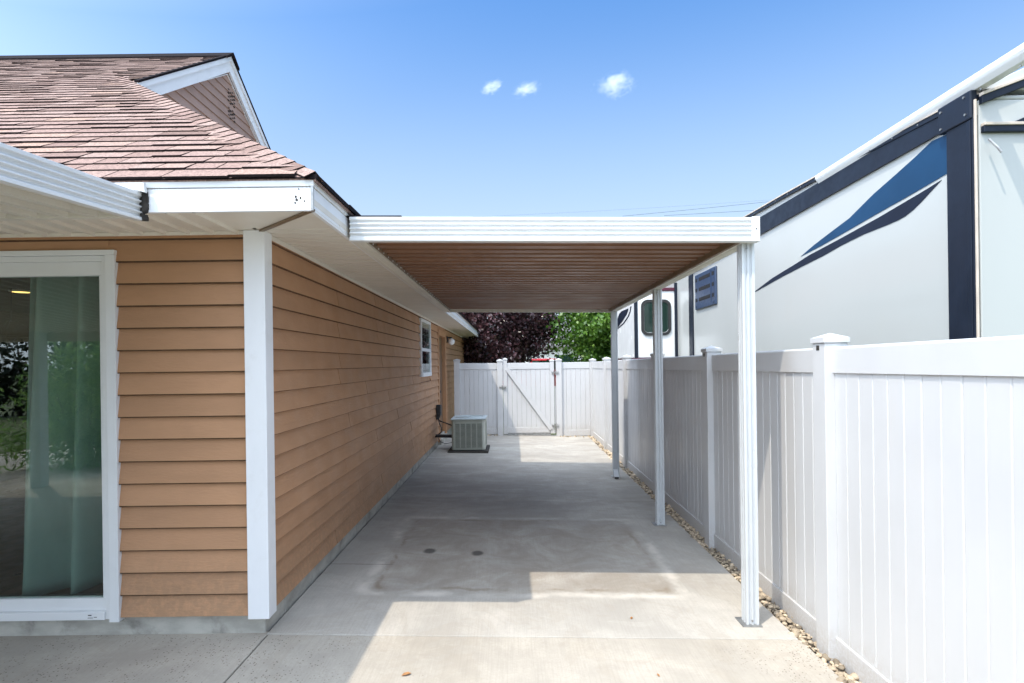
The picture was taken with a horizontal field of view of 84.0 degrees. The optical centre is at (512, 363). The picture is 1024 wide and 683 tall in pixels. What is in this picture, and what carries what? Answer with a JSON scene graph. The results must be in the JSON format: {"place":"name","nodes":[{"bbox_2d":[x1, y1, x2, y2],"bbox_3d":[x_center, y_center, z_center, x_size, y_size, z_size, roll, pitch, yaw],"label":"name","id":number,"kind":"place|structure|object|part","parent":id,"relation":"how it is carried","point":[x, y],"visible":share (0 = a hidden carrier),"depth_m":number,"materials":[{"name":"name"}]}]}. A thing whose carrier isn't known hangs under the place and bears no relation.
{"place":"outdoors","nodes":[
{"label":"outdoors","id":0,"kind":"place"},
{"bbox_2d":[0,631,268,682],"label":"patio pavement","id":1,"kind":"structure","parent":0,"point":[182,658],"depth_m":3.05,"materials":[{"name":"beige concrete"}]},
{"bbox_2d":[0,0,1023,324],"label":"sky","id":2,"kind":"structure","parent":0,"point":[405,108],"materials":[{"name":"blue"}]},
{"bbox_2d":[390,434,654,501],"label":"carport pavement","id":3,"kind":"structure","parent":0,"point":[539,467],"depth_m":8.13,"materials":[{"name":"grey concrete"}]},
{"bbox_2d":[447,415,489,452],"bbox_3d":[-0.798,1.279,10.420,0.720,0.633,0.780,-1,0,0],"label":"air conditioner","id":4,"kind":"object","parent":3,"relation":"on","point":[469,433],"visible":1,"depth_m":10.11,"materials":[{"name":"grey metal"}]},
{"bbox_2d":[453,359,503,435],"bbox_3d":[-0.752,0.792,12.584,1.093,1.816,0.145,-1,0,0],"label":"vinyl fence","id":5,"kind":"object","parent":3,"relation":"on","point":[479,390],"visible":0.81,"depth_m":12.57,"materials":[{"name":"white plastic"}]},
{"bbox_2d":[499,358,558,434],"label":"gate","id":6,"kind":"structure","parent":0,"point":[530,390],"depth_m":12.56,"materials":[{"name":"white plastic"}]},
{"bbox_2d":[267,499,797,639],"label":"carport pavement","id":7,"kind":"structure","parent":0,"point":[502,568],"depth_m":4.18,"materials":[{"name":"grey concrete"}]},
{"bbox_2d":[346,215,762,627],"bbox_3d":[0.254,0.358,5.796,2.492,2.520,4.808,-1,0,0],"label":"carport","id":8,"kind":"object","parent":7,"relation":"on","point":[612,266],"visible":1,"depth_m":3.91,"materials":[{"name":"white metal"}]},
{"bbox_2d":[225,635,840,682],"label":"patio pavement","id":9,"kind":"structure","parent":0,"point":[329,659],"depth_m":3.03,"materials":[{"name":"beige concrete"}]},
{"bbox_2d":[492,327,580,384],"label":"neighbour house","id":10,"kind":"structure","parent":0,"point":[550,355],"depth_m":46.00,"materials":[{"name":"paint"}]},
{"bbox_2d":[556,355,572,361],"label":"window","id":11,"kind":"structure","parent":10,"relation":"in","point":[565,357],"depth_m":45.96,"materials":[{"name":"glass"}]},
{"bbox_2d":[521,359,555,386],"bbox_3d":[1.657,0.516,30.125,4.500,2.276,1.750,-1,0,0],"label":"pickup truck","id":12,"kind":"object","parent":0,"point":[537,360],"visible":0.05,"depth_m":29.30,"materials":[{"name":"red paint"}]},
{"bbox_3d":[1.099,-0.064,29.298,3.000,0.700,0.028,-1,0,1],"label":"window","id":13,"kind":"part","parent":12,"relation":"part of","materials":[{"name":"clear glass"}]},
{"bbox_2d":[497,387,585,434],"bbox_3d":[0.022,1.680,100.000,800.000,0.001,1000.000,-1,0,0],"label":"ground","id":14,"kind":"structure","parent":0,"point":[531,417],"depth_m":21.38,"materials":[{"name":"grey concrete"}]},
{"bbox_2d":[0,52,478,635],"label":"house","id":15,"kind":"structure","parent":14,"relation":"on","point":[278,354],"depth_m":3.30,"materials":[{"name":"wood"}]},
{"bbox_2d":[0,288,28,347],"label":"pendant lamp","id":16,"kind":"object","parent":15,"relation":"hanging from","point":[12,335],"visible":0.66,"depth_m":5.25,"materials":[{"name":"metal"}]},
{"bbox_2d":[8,290,29,292],"bbox_3d":[-4.709,-0.690,5.450,0.196,0.014,0.196,-1,0,0],"label":"ceiling light","id":17,"kind":"object","parent":15,"relation":"attached to","point":[20,291],"visible":0.77,"depth_m":5.41,"materials":[{"name":"yellow"}]},
{"bbox_2d":[22,277,102,595],"bbox_3d":[-2.731,0.373,3.584,0.831,2.135,0.220,-1,0,0],"label":"curtain","id":18,"kind":"object","parent":15,"relation":"hanging from","point":[63,540],"visible":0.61,"depth_m":3.55,"materials":[{"name":"green fabric"}]},
{"bbox_2d":[0,250,124,621],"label":"sliding door","id":19,"kind":"structure","parent":15,"relation":"in","point":[102,264],"depth_m":3.28,"materials":[{"name":"white plastic"}]},
{"bbox_2d":[0,142,148,220],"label":"patio cover","id":20,"kind":"object","parent":15,"relation":"attached to","point":[34,187],"visible":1,"depth_m":2.47,"materials":[{"name":"white metal"}]},
{"bbox_2d":[419,318,431,376],"bbox_3d":[-1.678,-0.051,9.380,0.546,1.325,1.840,-1,0,0],"label":"window","id":21,"kind":"structure","parent":15,"relation":"in","point":[428,372],"depth_m":9.61,"materials":[{"name":"white paint"}]},
{"bbox_2d":[436,405,441,419],"bbox_3d":[-1.381,0.903,10.625,0.086,0.270,0.150,-1,0,0],"label":"disconnect box","id":22,"kind":"object","parent":15,"relation":"attached to","point":[438,411],"visible":1,"depth_m":10.55,"materials":[{"name":"black plastic"}]},
{"bbox_2d":[437,329,447,444],"bbox_3d":[-1.469,0.477,11.590,0.150,2.285,1.220,-1,0,0],"label":"door","id":23,"kind":"structure","parent":15,"relation":"in","point":[441,340],"depth_m":12.01,"materials":[{"name":"brown wood"}]},
{"bbox_2d":[435,434,451,437],"bbox_3d":[-1.260,1.332,10.464,0.377,0.059,0.068,-1,0,12],"label":"refrigerant pipe","id":24,"kind":"object","parent":15,"relation":"attached to","point":[444,436],"visible":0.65,"depth_m":10.45,"materials":[{"name":"black plastic"}]},
{"bbox_2d":[447,337,454,344],"bbox_3d":[-1.362,-0.500,12.500,0.170,0.185,0.150,-1,0,0],"label":"wall lamp","id":25,"kind":"object","parent":15,"relation":"attached to","point":[450,341],"visible":1,"depth_m":12.45,"materials":[{"name":"white glass"}]},
{"bbox_2d":[461,312,572,405],"bbox_3d":[-1.070,-1.162,18.780,5.434,5.867,5.939,-1,0,-42],"label":"plum tree","id":26,"kind":"object","parent":14,"relation":"on","point":[497,333],"visible":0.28,"depth_m":17.08,"materials":[{"name":"purple plant"}]},
{"bbox_2d":[555,358,590,435],"bbox_3d":[1.328,0.774,12.584,0.763,1.796,0.145,-1,0,0],"label":"vinyl fence","id":27,"kind":"object","parent":14,"relation":"on","point":[573,381],"visible":0.91,"depth_m":12.57,"materials":[{"name":"white plastic"}]},
{"bbox_2d":[543,312,610,361],"bbox_3d":[3.908,-1.341,18.404,5.979,6.095,5.780,-1,0,0],"label":"maple tree","id":28,"kind":"object","parent":14,"relation":"on","point":[591,332],"visible":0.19,"depth_m":17.66,"materials":[{"name":"green plant"}]},
{"bbox_2d":[617,43,1023,359],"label":"travel trailer","id":29,"kind":"object","parent":14,"relation":"on","point":[909,228],"visible":0.66,"depth_m":4.43,"materials":[{"name":"metal"}]},
{"bbox_2d":[481,200,761,216],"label":"overhead cable","id":30,"kind":"object","parent":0,"point":[622,209],"visible":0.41,"depth_m":60.00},
{"bbox_2d":[488,434,861,682],"bbox_3d":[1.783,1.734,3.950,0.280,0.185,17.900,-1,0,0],"label":"gravel ground","id":31,"kind":"structure","parent":0,"point":[788,624],"depth_m":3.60,"materials":[{"name":"beige gravel"}]},
{"bbox_2d":[589,333,1023,682],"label":"vinyl fence","id":32,"kind":"object","parent":31,"relation":"on","point":[890,482],"visible":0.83,"depth_m":2.81,"materials":[{"name":"white plastic"}]},
{"bbox_2d":[628,202,761,215],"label":"overhead cable","id":33,"kind":"object","parent":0,"point":[692,209],"visible":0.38,"depth_m":51.99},
{"bbox_2d":[664,210,753,215],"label":"overhead cable","id":34,"kind":"object","parent":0,"point":[703,213],"visible":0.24,"depth_m":51.99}
]}

